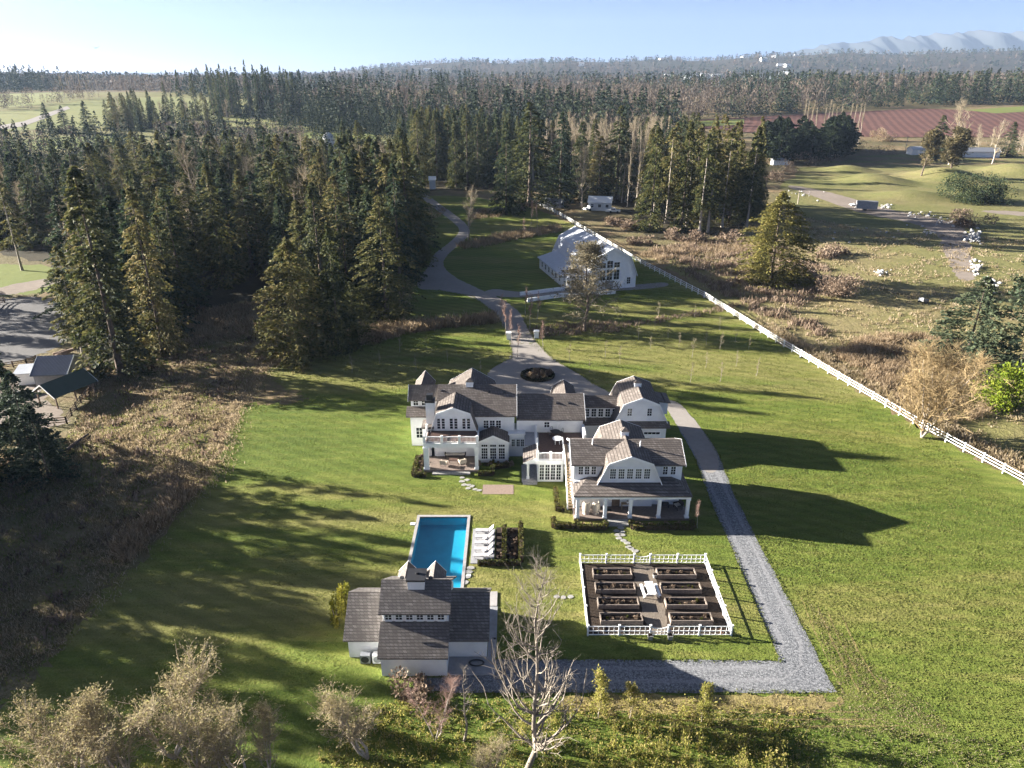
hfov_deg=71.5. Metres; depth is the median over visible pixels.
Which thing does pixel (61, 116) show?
fir tree
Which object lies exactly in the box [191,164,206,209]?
fir tree
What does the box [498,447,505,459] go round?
window
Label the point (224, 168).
fir tree
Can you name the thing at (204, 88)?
conifer wood
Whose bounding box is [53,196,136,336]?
cedar tree
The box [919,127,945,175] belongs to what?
broadleaf tree
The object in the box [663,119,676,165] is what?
fir tree
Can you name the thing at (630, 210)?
grove floor
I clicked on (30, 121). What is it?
road
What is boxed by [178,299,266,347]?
reeds
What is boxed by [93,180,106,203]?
bare tree
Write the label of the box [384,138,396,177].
cedar tree
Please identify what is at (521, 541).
hedge
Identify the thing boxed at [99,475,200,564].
edge reeds
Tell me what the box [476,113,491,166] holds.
fir tree
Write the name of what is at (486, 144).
fir tree
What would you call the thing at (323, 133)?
fir tree
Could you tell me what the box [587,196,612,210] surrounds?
farmhouse
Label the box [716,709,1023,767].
weeds
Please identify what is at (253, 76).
fir tree
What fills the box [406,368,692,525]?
country house
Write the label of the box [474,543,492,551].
sun lounger
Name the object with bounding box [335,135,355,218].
fir tree
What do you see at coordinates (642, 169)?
bare tree
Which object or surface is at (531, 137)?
fir tree
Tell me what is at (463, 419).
balcony door
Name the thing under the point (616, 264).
window
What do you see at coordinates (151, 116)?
fir tree
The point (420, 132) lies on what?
fir tree
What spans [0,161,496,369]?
forest floor
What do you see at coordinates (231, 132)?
fir tree
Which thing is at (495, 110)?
fir tree
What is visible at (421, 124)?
cedar tree
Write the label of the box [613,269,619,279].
window
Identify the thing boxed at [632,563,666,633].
garden path
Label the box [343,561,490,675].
pool house
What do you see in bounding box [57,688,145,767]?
alder tree
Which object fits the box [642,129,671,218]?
tall conifer
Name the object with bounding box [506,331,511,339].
gate pillar
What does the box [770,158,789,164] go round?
shed
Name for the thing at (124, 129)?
conifer wood
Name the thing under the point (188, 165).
bare tree
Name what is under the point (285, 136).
fir tree
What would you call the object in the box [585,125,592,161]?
bare tree
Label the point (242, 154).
fir tree
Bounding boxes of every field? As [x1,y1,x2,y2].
[0,92,62,107]
[0,97,250,132]
[10,136,143,149]
[216,105,335,131]
[265,132,375,138]
[697,109,1023,136]
[969,106,1023,112]
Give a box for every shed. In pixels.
[33,368,97,408]
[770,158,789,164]
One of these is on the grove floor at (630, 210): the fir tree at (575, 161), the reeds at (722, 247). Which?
the fir tree at (575, 161)
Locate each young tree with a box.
[499,295,505,326]
[501,300,506,335]
[507,309,513,343]
[516,323,522,356]
[525,286,528,313]
[528,291,534,329]
[536,291,540,318]
[540,319,545,351]
[695,499,700,527]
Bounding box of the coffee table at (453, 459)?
[449,458,458,462]
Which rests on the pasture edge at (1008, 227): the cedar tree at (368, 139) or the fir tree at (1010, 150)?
the fir tree at (1010, 150)
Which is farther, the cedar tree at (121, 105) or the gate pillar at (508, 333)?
the cedar tree at (121, 105)
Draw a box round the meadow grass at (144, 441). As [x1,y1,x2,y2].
[0,324,269,683]
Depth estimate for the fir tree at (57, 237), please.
139.69 m
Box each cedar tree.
[0,163,14,211]
[0,180,29,242]
[0,198,9,237]
[16,141,36,192]
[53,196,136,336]
[56,167,76,239]
[60,165,167,380]
[81,143,122,222]
[84,149,117,194]
[87,184,125,249]
[101,139,126,184]
[102,100,114,129]
[106,91,118,121]
[110,159,136,203]
[111,98,122,130]
[114,148,128,198]
[116,169,150,234]
[118,93,125,120]
[120,94,133,127]
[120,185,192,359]
[123,96,134,130]
[124,130,145,179]
[129,89,142,123]
[130,143,161,197]
[132,89,142,117]
[135,134,155,169]
[136,161,155,214]
[138,98,150,128]
[138,154,207,263]
[144,90,150,123]
[149,213,199,315]
[151,187,205,301]
[152,100,163,132]
[153,130,176,186]
[161,95,171,124]
[171,196,207,258]
[173,140,196,201]
[175,172,216,271]
[179,99,185,132]
[181,104,187,131]
[196,92,211,127]
[196,163,249,290]
[203,97,213,130]
[205,131,227,178]
[213,96,226,127]
[219,143,233,175]
[225,169,275,277]
[232,156,248,208]
[233,173,255,234]
[235,137,254,187]
[245,134,257,166]
[249,237,347,373]
[255,159,306,279]
[257,165,275,208]
[270,134,298,198]
[283,199,327,297]
[293,135,329,202]
[293,182,355,314]
[294,179,324,257]
[305,152,330,220]
[308,175,367,294]
[313,223,363,359]
[316,146,328,186]
[318,139,333,169]
[326,282,383,351]
[341,197,425,326]
[351,153,369,212]
[352,120,369,149]
[359,136,377,189]
[366,153,419,275]
[374,192,425,282]
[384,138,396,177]
[389,128,429,206]
[390,127,423,190]
[392,144,415,206]
[393,140,437,267]
[407,109,429,179]
[408,113,437,182]
[415,107,426,146]
[424,114,437,175]
[434,108,447,158]
[442,105,451,131]
[447,128,467,188]
[456,112,475,164]
[461,120,476,170]
[476,106,484,131]
[490,102,571,213]
[515,116,524,162]
[528,129,542,176]
[546,120,557,162]
[574,136,621,200]
[586,119,604,179]
[631,126,670,232]
[633,128,659,210]
[636,117,651,161]
[665,120,699,232]
[668,120,694,211]
[672,123,712,217]
[675,116,688,157]
[683,126,723,231]
[692,113,701,159]
[695,114,723,215]
[714,120,744,225]
[715,129,733,213]
[734,132,769,221]
[736,116,769,217]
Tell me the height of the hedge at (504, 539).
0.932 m
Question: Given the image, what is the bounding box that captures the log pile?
[52,348,75,354]
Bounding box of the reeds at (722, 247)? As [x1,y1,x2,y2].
[636,237,762,260]
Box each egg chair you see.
[582,502,589,514]
[592,501,599,514]
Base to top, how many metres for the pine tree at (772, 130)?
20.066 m
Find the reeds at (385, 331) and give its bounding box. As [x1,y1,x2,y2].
[347,308,501,345]
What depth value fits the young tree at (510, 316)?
128.88 m
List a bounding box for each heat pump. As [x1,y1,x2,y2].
[360,651,370,663]
[372,651,380,663]
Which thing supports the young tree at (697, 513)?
on the lawn at (510, 265)
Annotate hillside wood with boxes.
[0,68,1022,92]
[3,45,1023,80]
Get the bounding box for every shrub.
[329,591,344,629]
[336,581,349,616]
[507,530,513,537]
[509,552,515,558]
[510,541,516,547]
[528,372,534,378]
[535,372,543,378]
[544,368,552,375]
[866,335,1016,437]
[936,170,1017,205]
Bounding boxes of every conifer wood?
[0,63,73,93]
[0,67,260,96]
[0,84,93,108]
[0,106,397,162]
[250,87,380,130]
[260,67,681,146]
[612,67,1023,117]
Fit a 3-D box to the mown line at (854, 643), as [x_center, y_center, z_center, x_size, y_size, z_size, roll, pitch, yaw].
[30.089,23.252,61.260,0.474,0.001,9.323,1,24,2]
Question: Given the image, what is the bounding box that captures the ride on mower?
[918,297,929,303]
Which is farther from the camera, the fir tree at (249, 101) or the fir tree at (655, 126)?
the fir tree at (249, 101)
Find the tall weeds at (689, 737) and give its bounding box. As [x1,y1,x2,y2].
[495,694,790,767]
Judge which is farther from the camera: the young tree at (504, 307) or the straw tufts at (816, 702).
the young tree at (504, 307)
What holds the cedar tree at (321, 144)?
on the forest floor at (248, 288)
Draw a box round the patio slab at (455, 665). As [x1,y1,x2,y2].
[447,606,497,674]
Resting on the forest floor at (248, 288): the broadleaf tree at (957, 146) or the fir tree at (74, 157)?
the fir tree at (74, 157)
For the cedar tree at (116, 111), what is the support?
on the meadow at (146, 133)
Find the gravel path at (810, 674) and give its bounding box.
[423,404,835,692]
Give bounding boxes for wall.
[520,287,564,295]
[527,293,562,301]
[562,290,615,296]
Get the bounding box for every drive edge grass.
[439,289,512,367]
[524,321,608,391]
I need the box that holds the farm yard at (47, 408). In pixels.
[0,383,69,427]
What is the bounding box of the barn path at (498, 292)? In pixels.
[485,282,667,296]
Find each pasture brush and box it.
[649,238,844,336]
[827,329,999,423]
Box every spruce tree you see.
[0,372,74,483]
[9,404,81,493]
[917,276,1017,375]
[967,261,1023,375]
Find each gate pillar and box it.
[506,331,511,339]
[534,330,538,337]
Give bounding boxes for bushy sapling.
[588,664,610,718]
[621,681,643,717]
[693,681,717,723]
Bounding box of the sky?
[0,0,1023,74]
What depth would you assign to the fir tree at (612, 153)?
267.77 m
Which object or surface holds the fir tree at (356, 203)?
on the forest floor at (248, 288)
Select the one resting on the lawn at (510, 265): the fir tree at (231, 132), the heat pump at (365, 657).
the heat pump at (365, 657)
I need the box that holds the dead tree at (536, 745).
[470,545,592,767]
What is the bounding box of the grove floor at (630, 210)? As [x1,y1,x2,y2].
[514,162,768,239]
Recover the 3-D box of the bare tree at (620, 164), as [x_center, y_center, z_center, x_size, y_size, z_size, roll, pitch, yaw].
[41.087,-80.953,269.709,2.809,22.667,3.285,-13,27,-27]
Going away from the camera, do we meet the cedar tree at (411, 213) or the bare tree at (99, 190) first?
the cedar tree at (411, 213)
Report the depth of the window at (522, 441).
91.83 m
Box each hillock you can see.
[814,165,882,173]
[823,173,923,188]
[855,190,967,203]
[889,167,999,184]
[940,185,1023,198]
[967,163,1023,177]
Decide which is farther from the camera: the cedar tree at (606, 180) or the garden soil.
the cedar tree at (606, 180)
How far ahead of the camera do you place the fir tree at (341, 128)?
299.29 m
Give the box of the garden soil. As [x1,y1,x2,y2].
[581,563,729,633]
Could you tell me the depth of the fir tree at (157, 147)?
224.42 m
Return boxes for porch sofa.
[445,452,465,457]
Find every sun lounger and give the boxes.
[473,549,492,558]
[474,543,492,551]
[475,524,493,531]
[475,530,493,539]
[475,536,493,545]
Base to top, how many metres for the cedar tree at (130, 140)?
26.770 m
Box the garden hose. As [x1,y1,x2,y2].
[468,659,484,666]
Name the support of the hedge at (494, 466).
on the lawn at (510, 265)
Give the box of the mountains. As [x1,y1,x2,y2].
[776,30,1023,55]
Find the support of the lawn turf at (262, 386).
on the lawn at (510, 265)
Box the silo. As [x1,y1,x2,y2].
[323,132,333,150]
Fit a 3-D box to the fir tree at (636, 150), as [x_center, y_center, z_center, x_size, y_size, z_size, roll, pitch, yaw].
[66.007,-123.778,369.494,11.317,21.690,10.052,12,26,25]
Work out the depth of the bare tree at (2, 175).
223.07 m
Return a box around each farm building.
[906,146,933,154]
[963,147,1000,157]
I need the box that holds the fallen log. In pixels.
[66,433,88,450]
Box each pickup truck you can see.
[583,205,593,210]
[605,207,619,212]
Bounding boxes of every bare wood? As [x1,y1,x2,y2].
[0,117,318,158]
[26,72,256,92]
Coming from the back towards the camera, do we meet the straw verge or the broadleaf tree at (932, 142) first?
the broadleaf tree at (932, 142)
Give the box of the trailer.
[855,200,878,210]
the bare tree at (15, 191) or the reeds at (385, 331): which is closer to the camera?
the reeds at (385, 331)
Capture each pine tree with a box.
[752,120,777,157]
[752,121,778,151]
[767,122,797,141]
[767,130,794,161]
[769,119,802,158]
[772,116,784,122]
[782,117,798,131]
[792,115,810,134]
[794,126,809,156]
[795,126,827,162]
[797,121,813,136]
[809,120,817,137]
[815,119,850,148]
[818,120,847,160]
[819,116,834,134]
[821,119,852,158]
[827,121,857,154]
[836,112,855,127]
[841,115,863,150]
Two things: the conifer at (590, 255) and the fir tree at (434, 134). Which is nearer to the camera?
the conifer at (590, 255)
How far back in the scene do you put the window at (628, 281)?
163.79 m
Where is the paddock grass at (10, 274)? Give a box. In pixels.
[0,264,70,295]
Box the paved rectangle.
[482,485,513,493]
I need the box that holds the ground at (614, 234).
[0,50,1023,708]
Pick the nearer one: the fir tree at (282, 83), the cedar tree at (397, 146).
the cedar tree at (397, 146)
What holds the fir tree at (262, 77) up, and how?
on the meadow at (146, 133)
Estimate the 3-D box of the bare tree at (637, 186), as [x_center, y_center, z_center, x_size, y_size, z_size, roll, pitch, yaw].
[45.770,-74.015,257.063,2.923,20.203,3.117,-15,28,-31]
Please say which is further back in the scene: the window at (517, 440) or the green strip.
the green strip
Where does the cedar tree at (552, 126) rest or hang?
on the grove floor at (630, 210)
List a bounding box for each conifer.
[0,176,33,270]
[41,246,107,366]
[545,239,626,331]
[641,145,665,198]
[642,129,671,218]
[644,135,673,205]
[649,127,681,222]
[664,122,685,212]
[672,124,701,223]
[672,129,702,225]
[686,133,723,233]
[691,129,730,232]
[706,114,730,182]
[716,127,745,226]
[719,122,741,214]
[722,139,748,202]
[733,126,765,227]
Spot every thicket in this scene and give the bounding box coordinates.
[0,754,242,767]
[315,695,450,767]
[443,690,813,767]
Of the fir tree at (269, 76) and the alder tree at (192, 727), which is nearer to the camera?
the alder tree at (192, 727)
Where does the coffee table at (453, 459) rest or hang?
on the country house at (614, 449)
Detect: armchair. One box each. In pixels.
[439,459,447,466]
[458,458,466,465]
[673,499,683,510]
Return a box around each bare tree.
[0,164,8,201]
[3,178,31,242]
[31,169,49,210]
[41,195,85,256]
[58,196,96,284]
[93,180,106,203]
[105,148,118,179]
[143,168,157,218]
[156,101,166,126]
[170,180,206,244]
[173,132,203,204]
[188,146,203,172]
[221,99,231,126]
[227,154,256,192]
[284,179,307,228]
[294,131,309,168]
[295,164,319,208]
[318,153,335,190]
[377,138,384,156]
[455,663,473,741]
[460,185,477,238]
[531,135,536,180]
[542,119,550,149]
[548,128,553,167]
[554,125,566,170]
[570,125,574,172]
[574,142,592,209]
[585,111,594,146]
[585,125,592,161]
[598,124,607,164]
[605,124,614,164]
[618,140,622,200]
[621,152,627,202]
[624,151,628,201]
[626,151,631,206]
[628,124,638,154]
[630,146,633,193]
[632,119,637,153]
[633,113,643,162]
[635,152,642,207]
[638,131,641,173]
[640,129,647,159]
[640,154,644,193]
[643,121,650,143]
[659,116,666,138]
[857,102,865,145]
[944,97,974,164]
[976,131,983,146]
[986,119,1009,163]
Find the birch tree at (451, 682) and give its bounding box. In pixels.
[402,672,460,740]
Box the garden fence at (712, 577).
[579,553,733,635]
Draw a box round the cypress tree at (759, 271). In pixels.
[732,191,820,290]
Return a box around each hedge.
[411,454,426,477]
[477,559,520,565]
[478,462,508,475]
[501,523,506,559]
[518,520,524,562]
[520,368,554,381]
[551,516,574,529]
[553,486,564,511]
[574,519,608,530]
[628,519,696,530]
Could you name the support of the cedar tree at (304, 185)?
on the forest floor at (248, 288)
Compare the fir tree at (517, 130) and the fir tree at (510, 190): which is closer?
the fir tree at (510, 190)
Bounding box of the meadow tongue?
[202,371,308,409]
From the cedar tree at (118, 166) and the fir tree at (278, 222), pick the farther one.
the cedar tree at (118, 166)
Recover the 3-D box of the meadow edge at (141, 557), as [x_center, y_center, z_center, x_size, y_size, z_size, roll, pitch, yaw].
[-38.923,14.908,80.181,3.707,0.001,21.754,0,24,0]
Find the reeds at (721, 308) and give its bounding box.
[616,295,769,327]
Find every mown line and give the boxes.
[588,696,810,698]
[607,704,827,705]
[618,711,858,712]
[631,718,877,720]
[657,725,907,727]
[800,596,841,688]
[817,605,858,691]
[826,609,868,691]
[842,616,887,697]
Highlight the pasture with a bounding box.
[664,216,1023,472]
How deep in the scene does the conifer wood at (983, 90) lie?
732.24 m
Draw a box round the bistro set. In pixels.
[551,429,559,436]
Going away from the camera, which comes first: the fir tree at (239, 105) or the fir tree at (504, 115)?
the fir tree at (504, 115)
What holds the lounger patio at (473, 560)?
on the lawn at (510, 265)
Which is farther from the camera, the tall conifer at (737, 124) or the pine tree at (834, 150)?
the pine tree at (834, 150)
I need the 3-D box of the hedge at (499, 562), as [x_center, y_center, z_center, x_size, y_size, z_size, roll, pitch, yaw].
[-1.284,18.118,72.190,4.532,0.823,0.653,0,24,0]
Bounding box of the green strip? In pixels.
[679,119,743,126]
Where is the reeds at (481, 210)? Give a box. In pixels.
[466,206,505,218]
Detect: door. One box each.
[436,418,440,429]
[441,418,445,429]
[449,418,453,429]
[454,418,457,429]
[462,418,465,429]
[466,418,470,429]
[539,464,544,480]
[545,464,549,480]
[550,464,555,480]
[556,464,561,480]
[611,499,619,505]
[643,431,660,437]
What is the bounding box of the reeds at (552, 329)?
[528,318,623,336]
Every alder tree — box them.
[0,684,83,767]
[41,676,116,767]
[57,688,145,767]
[106,637,227,761]
[147,692,250,767]
[186,687,257,767]
[242,691,289,767]
[304,677,381,759]
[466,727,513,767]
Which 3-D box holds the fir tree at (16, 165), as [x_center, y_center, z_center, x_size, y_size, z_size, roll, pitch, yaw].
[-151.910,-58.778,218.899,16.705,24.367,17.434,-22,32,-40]
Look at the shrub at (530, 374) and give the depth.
115.54 m
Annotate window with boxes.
[383,615,392,621]
[394,615,403,621]
[404,615,413,621]
[413,401,418,405]
[415,427,422,438]
[415,615,424,621]
[426,615,434,621]
[436,615,445,621]
[481,448,487,459]
[483,420,488,428]
[489,420,494,426]
[489,447,496,459]
[495,420,501,428]
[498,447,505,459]
[511,439,514,446]
[516,439,519,446]
[520,439,524,446]
[544,421,549,427]
[578,466,583,474]
[584,466,589,474]
[585,408,589,416]
[590,466,596,474]
[591,408,596,416]
[598,408,603,416]
[600,270,605,280]
[604,408,610,416]
[606,260,613,268]
[606,269,612,280]
[609,468,616,479]
[613,261,620,267]
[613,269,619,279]
[617,468,625,479]
[626,277,630,283]
[626,408,632,416]
[626,468,633,479]
[634,468,642,479]
[643,468,650,479]
[646,408,652,416]
[662,466,668,474]
[670,466,676,474]
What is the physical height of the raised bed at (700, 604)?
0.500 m
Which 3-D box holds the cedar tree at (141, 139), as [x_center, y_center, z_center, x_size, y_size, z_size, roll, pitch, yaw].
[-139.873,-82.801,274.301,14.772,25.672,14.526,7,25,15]
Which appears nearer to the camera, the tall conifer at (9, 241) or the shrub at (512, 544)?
the shrub at (512, 544)
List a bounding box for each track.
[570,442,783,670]
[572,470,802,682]
[788,185,975,280]
[982,210,1023,215]
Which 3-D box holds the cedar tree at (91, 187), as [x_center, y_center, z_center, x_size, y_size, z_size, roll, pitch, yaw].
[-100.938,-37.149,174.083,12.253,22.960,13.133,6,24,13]
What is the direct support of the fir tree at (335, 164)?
on the forest floor at (248, 288)
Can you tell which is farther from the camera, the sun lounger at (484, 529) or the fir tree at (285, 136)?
the fir tree at (285, 136)
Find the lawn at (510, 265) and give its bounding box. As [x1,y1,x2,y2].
[0,195,1023,767]
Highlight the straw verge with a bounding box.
[558,692,844,718]
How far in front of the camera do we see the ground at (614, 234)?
116.81 m
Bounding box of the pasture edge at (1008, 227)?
[779,151,1023,241]
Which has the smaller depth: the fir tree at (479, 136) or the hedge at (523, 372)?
the hedge at (523, 372)
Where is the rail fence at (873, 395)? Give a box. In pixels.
[533,200,1023,484]
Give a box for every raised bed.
[592,568,631,578]
[594,582,635,593]
[597,597,639,608]
[599,612,642,624]
[655,568,696,578]
[660,582,701,593]
[664,597,707,608]
[668,612,713,624]
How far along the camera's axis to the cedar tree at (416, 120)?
311.45 m
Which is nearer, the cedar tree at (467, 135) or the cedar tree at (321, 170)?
the cedar tree at (321, 170)
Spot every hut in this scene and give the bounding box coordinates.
[13,363,34,384]
[428,176,435,188]
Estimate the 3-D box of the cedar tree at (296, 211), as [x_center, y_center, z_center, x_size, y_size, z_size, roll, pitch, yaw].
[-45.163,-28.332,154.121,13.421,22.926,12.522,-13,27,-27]
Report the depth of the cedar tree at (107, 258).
111.50 m
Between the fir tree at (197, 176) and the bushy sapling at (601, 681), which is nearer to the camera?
the bushy sapling at (601, 681)
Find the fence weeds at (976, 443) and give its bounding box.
[766,324,1023,475]
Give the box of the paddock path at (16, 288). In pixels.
[0,278,60,294]
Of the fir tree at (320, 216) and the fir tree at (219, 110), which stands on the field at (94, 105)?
the fir tree at (219, 110)
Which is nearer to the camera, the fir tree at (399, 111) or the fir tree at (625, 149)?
the fir tree at (625, 149)
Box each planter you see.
[647,633,652,639]
[667,633,672,639]
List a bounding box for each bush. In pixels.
[387,665,434,715]
[420,203,445,218]
[507,201,528,210]
[545,198,564,208]
[604,216,621,225]
[614,218,638,230]
[626,235,656,244]
[663,226,690,242]
[688,229,710,243]
[711,228,743,241]
[760,169,784,181]
[777,159,801,173]
[792,152,820,165]
[800,265,820,277]
[808,245,839,258]
[816,272,863,297]
[818,150,847,163]
[825,241,850,255]
[851,139,873,150]
[865,142,897,154]
[869,127,898,141]
[947,208,999,228]
[963,361,1023,414]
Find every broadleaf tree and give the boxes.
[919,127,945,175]
[937,125,977,167]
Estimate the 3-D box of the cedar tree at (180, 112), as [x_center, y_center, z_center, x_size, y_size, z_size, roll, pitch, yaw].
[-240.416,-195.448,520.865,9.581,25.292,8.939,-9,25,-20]
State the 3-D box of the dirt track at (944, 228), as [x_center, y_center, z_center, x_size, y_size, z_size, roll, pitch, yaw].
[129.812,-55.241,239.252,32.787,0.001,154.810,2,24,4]
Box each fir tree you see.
[0,151,15,193]
[0,152,50,233]
[0,353,28,449]
[1,128,32,184]
[2,154,41,235]
[10,149,20,168]
[15,170,45,241]
[17,162,59,251]
[19,145,38,202]
[28,152,57,211]
[32,195,113,323]
[36,151,57,201]
[36,174,62,244]
[38,102,53,132]
[38,156,64,228]
[48,144,63,197]
[49,139,62,169]
[55,106,74,132]
[58,160,93,245]
[62,140,89,194]
[77,142,90,181]
[78,101,101,134]
[83,173,113,218]
[84,192,126,270]
[88,196,177,336]
[89,206,135,285]
[92,135,117,178]
[92,161,111,207]
[94,175,120,240]
[95,148,115,189]
[95,220,128,300]
[104,181,123,234]
[109,92,118,127]
[110,141,141,208]
[111,133,128,169]
[126,91,137,127]
[128,170,157,271]
[133,101,145,130]
[137,149,158,202]
[137,196,203,287]
[142,142,160,173]
[145,92,158,127]
[147,96,159,128]
[149,143,176,207]
[155,187,212,309]
[157,150,189,218]
[161,83,173,121]
[161,126,195,189]
[163,165,212,248]
[169,93,180,126]
[169,130,199,189]
[175,69,188,119]
[185,124,203,171]
[187,101,198,131]
[189,72,201,119]
[189,139,197,170]
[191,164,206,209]
[193,151,232,227]
[193,179,223,259]
[196,135,235,226]
[201,148,230,199]
[205,64,214,115]
[206,168,259,273]
[210,70,217,106]
[212,71,225,113]
[217,64,228,108]
[217,73,230,116]
[217,98,226,128]
[218,131,253,197]
[222,68,233,102]
[223,165,233,211]
[224,129,255,175]
[225,71,234,113]
[226,72,235,114]
[226,174,240,237]
[229,66,238,109]
[232,171,273,263]
[233,73,243,116]
[240,152,252,192]
[242,67,254,111]
[243,60,255,116]
[244,152,257,186]
[251,64,258,108]
[251,157,282,254]
[252,126,273,179]
[252,150,306,261]
[254,69,261,106]
[254,71,264,116]
[261,66,273,115]
[261,134,281,188]
[263,68,274,118]
[265,187,305,285]
[267,66,275,105]
[267,196,299,290]
[272,165,305,237]
[273,141,305,226]
[279,66,283,98]
[281,75,290,116]
[282,133,298,173]
[285,69,290,103]
[285,134,304,198]
[288,71,298,111]
[291,72,298,109]
[298,185,342,285]
[299,145,331,231]
[317,137,358,261]
[319,130,328,150]
[322,158,354,260]
[323,205,368,303]
[325,146,335,191]
[329,153,362,253]
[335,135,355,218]
[336,120,346,158]
[339,129,357,168]
[344,149,376,256]
[344,189,403,306]
[348,199,380,282]
[353,152,373,199]
[357,140,363,152]
[357,140,409,268]
[370,159,384,198]
[377,163,427,288]
[389,152,421,241]
[394,110,406,143]
[394,161,426,260]
[396,114,408,143]
[397,132,421,207]
[399,122,411,155]
[401,164,430,261]
[405,105,411,135]
[406,109,422,145]
[407,154,444,250]
[414,112,427,158]
[425,111,448,179]
[426,111,449,180]
[438,110,459,174]
[440,113,465,179]
[443,122,465,185]
[446,109,459,137]
[446,113,489,188]
[452,109,470,165]
[459,104,465,150]
[462,114,491,184]
[471,116,479,151]
[475,118,495,172]
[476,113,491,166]
[482,114,496,150]
[483,114,504,184]
[483,125,495,167]
[484,122,505,176]
[487,120,524,216]
[491,108,499,144]
[492,113,517,175]
[495,119,519,186]
[500,109,506,139]
[503,104,515,136]
[510,121,527,176]
[515,126,535,168]
[525,110,542,164]
[528,111,548,168]
[539,111,577,203]
[556,121,576,173]
[558,127,579,172]
[564,121,597,202]
[590,105,638,203]
[608,132,631,177]
[612,123,636,183]
[632,125,646,166]
[634,121,662,183]
[661,110,670,162]
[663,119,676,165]
[664,114,689,177]
[689,112,698,151]
[919,115,951,161]
[998,121,1021,157]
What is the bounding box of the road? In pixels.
[0,106,69,128]
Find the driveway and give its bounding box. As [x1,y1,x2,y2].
[417,193,610,394]
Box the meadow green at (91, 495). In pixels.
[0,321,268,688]
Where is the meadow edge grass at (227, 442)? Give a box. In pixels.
[60,271,418,616]
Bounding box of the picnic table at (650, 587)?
[640,581,660,597]
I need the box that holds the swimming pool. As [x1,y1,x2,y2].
[408,515,470,587]
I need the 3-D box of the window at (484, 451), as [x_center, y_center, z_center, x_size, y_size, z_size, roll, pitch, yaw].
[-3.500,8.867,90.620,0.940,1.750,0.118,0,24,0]
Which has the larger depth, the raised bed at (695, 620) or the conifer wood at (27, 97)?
the conifer wood at (27, 97)
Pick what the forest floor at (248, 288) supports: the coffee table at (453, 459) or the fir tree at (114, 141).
the fir tree at (114, 141)
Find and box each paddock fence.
[2,355,35,367]
[43,383,94,423]
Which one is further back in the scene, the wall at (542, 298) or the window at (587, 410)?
the wall at (542, 298)
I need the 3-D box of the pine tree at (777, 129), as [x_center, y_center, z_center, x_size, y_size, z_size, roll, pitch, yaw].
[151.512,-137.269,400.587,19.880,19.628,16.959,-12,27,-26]
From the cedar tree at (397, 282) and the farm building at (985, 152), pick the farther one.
the farm building at (985, 152)
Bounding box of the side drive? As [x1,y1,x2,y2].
[667,401,719,472]
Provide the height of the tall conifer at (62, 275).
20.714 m
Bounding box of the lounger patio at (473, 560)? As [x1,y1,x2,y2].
[470,529,494,563]
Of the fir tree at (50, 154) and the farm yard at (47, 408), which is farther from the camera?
the fir tree at (50, 154)
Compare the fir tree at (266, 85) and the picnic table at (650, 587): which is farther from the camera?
the fir tree at (266, 85)
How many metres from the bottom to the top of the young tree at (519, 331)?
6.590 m
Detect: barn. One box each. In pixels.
[29,355,86,386]
[537,226,637,290]
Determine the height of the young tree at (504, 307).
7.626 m
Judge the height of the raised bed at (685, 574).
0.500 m
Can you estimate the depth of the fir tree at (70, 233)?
155.51 m
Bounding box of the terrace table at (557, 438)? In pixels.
[552,436,561,444]
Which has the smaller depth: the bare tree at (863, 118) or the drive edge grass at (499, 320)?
the drive edge grass at (499, 320)
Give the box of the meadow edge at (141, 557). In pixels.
[110,468,211,578]
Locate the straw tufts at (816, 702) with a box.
[559,605,959,743]
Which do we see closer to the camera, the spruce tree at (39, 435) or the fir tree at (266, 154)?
the spruce tree at (39, 435)
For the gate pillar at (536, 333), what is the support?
on the lawn at (510, 265)
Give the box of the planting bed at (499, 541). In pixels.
[495,527,518,559]
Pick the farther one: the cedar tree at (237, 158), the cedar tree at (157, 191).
the cedar tree at (237, 158)
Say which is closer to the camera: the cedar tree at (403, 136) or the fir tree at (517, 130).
the cedar tree at (403, 136)
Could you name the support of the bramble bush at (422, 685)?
on the lawn at (510, 265)
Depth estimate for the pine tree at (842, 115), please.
433.67 m
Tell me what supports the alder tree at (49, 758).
on the lawn at (510, 265)
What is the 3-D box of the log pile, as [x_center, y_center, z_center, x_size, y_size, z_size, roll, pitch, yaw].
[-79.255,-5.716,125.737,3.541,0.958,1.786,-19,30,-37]
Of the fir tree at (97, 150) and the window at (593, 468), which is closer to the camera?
the window at (593, 468)
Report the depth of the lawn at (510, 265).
73.70 m
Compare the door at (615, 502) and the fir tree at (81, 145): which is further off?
the fir tree at (81, 145)
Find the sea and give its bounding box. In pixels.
[22,72,327,73]
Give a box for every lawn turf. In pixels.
[237,324,509,415]
[515,267,958,463]
[726,416,1023,762]
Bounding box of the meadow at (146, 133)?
[0,92,406,159]
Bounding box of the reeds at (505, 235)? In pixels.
[454,223,561,248]
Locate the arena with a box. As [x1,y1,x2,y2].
[0,297,67,363]

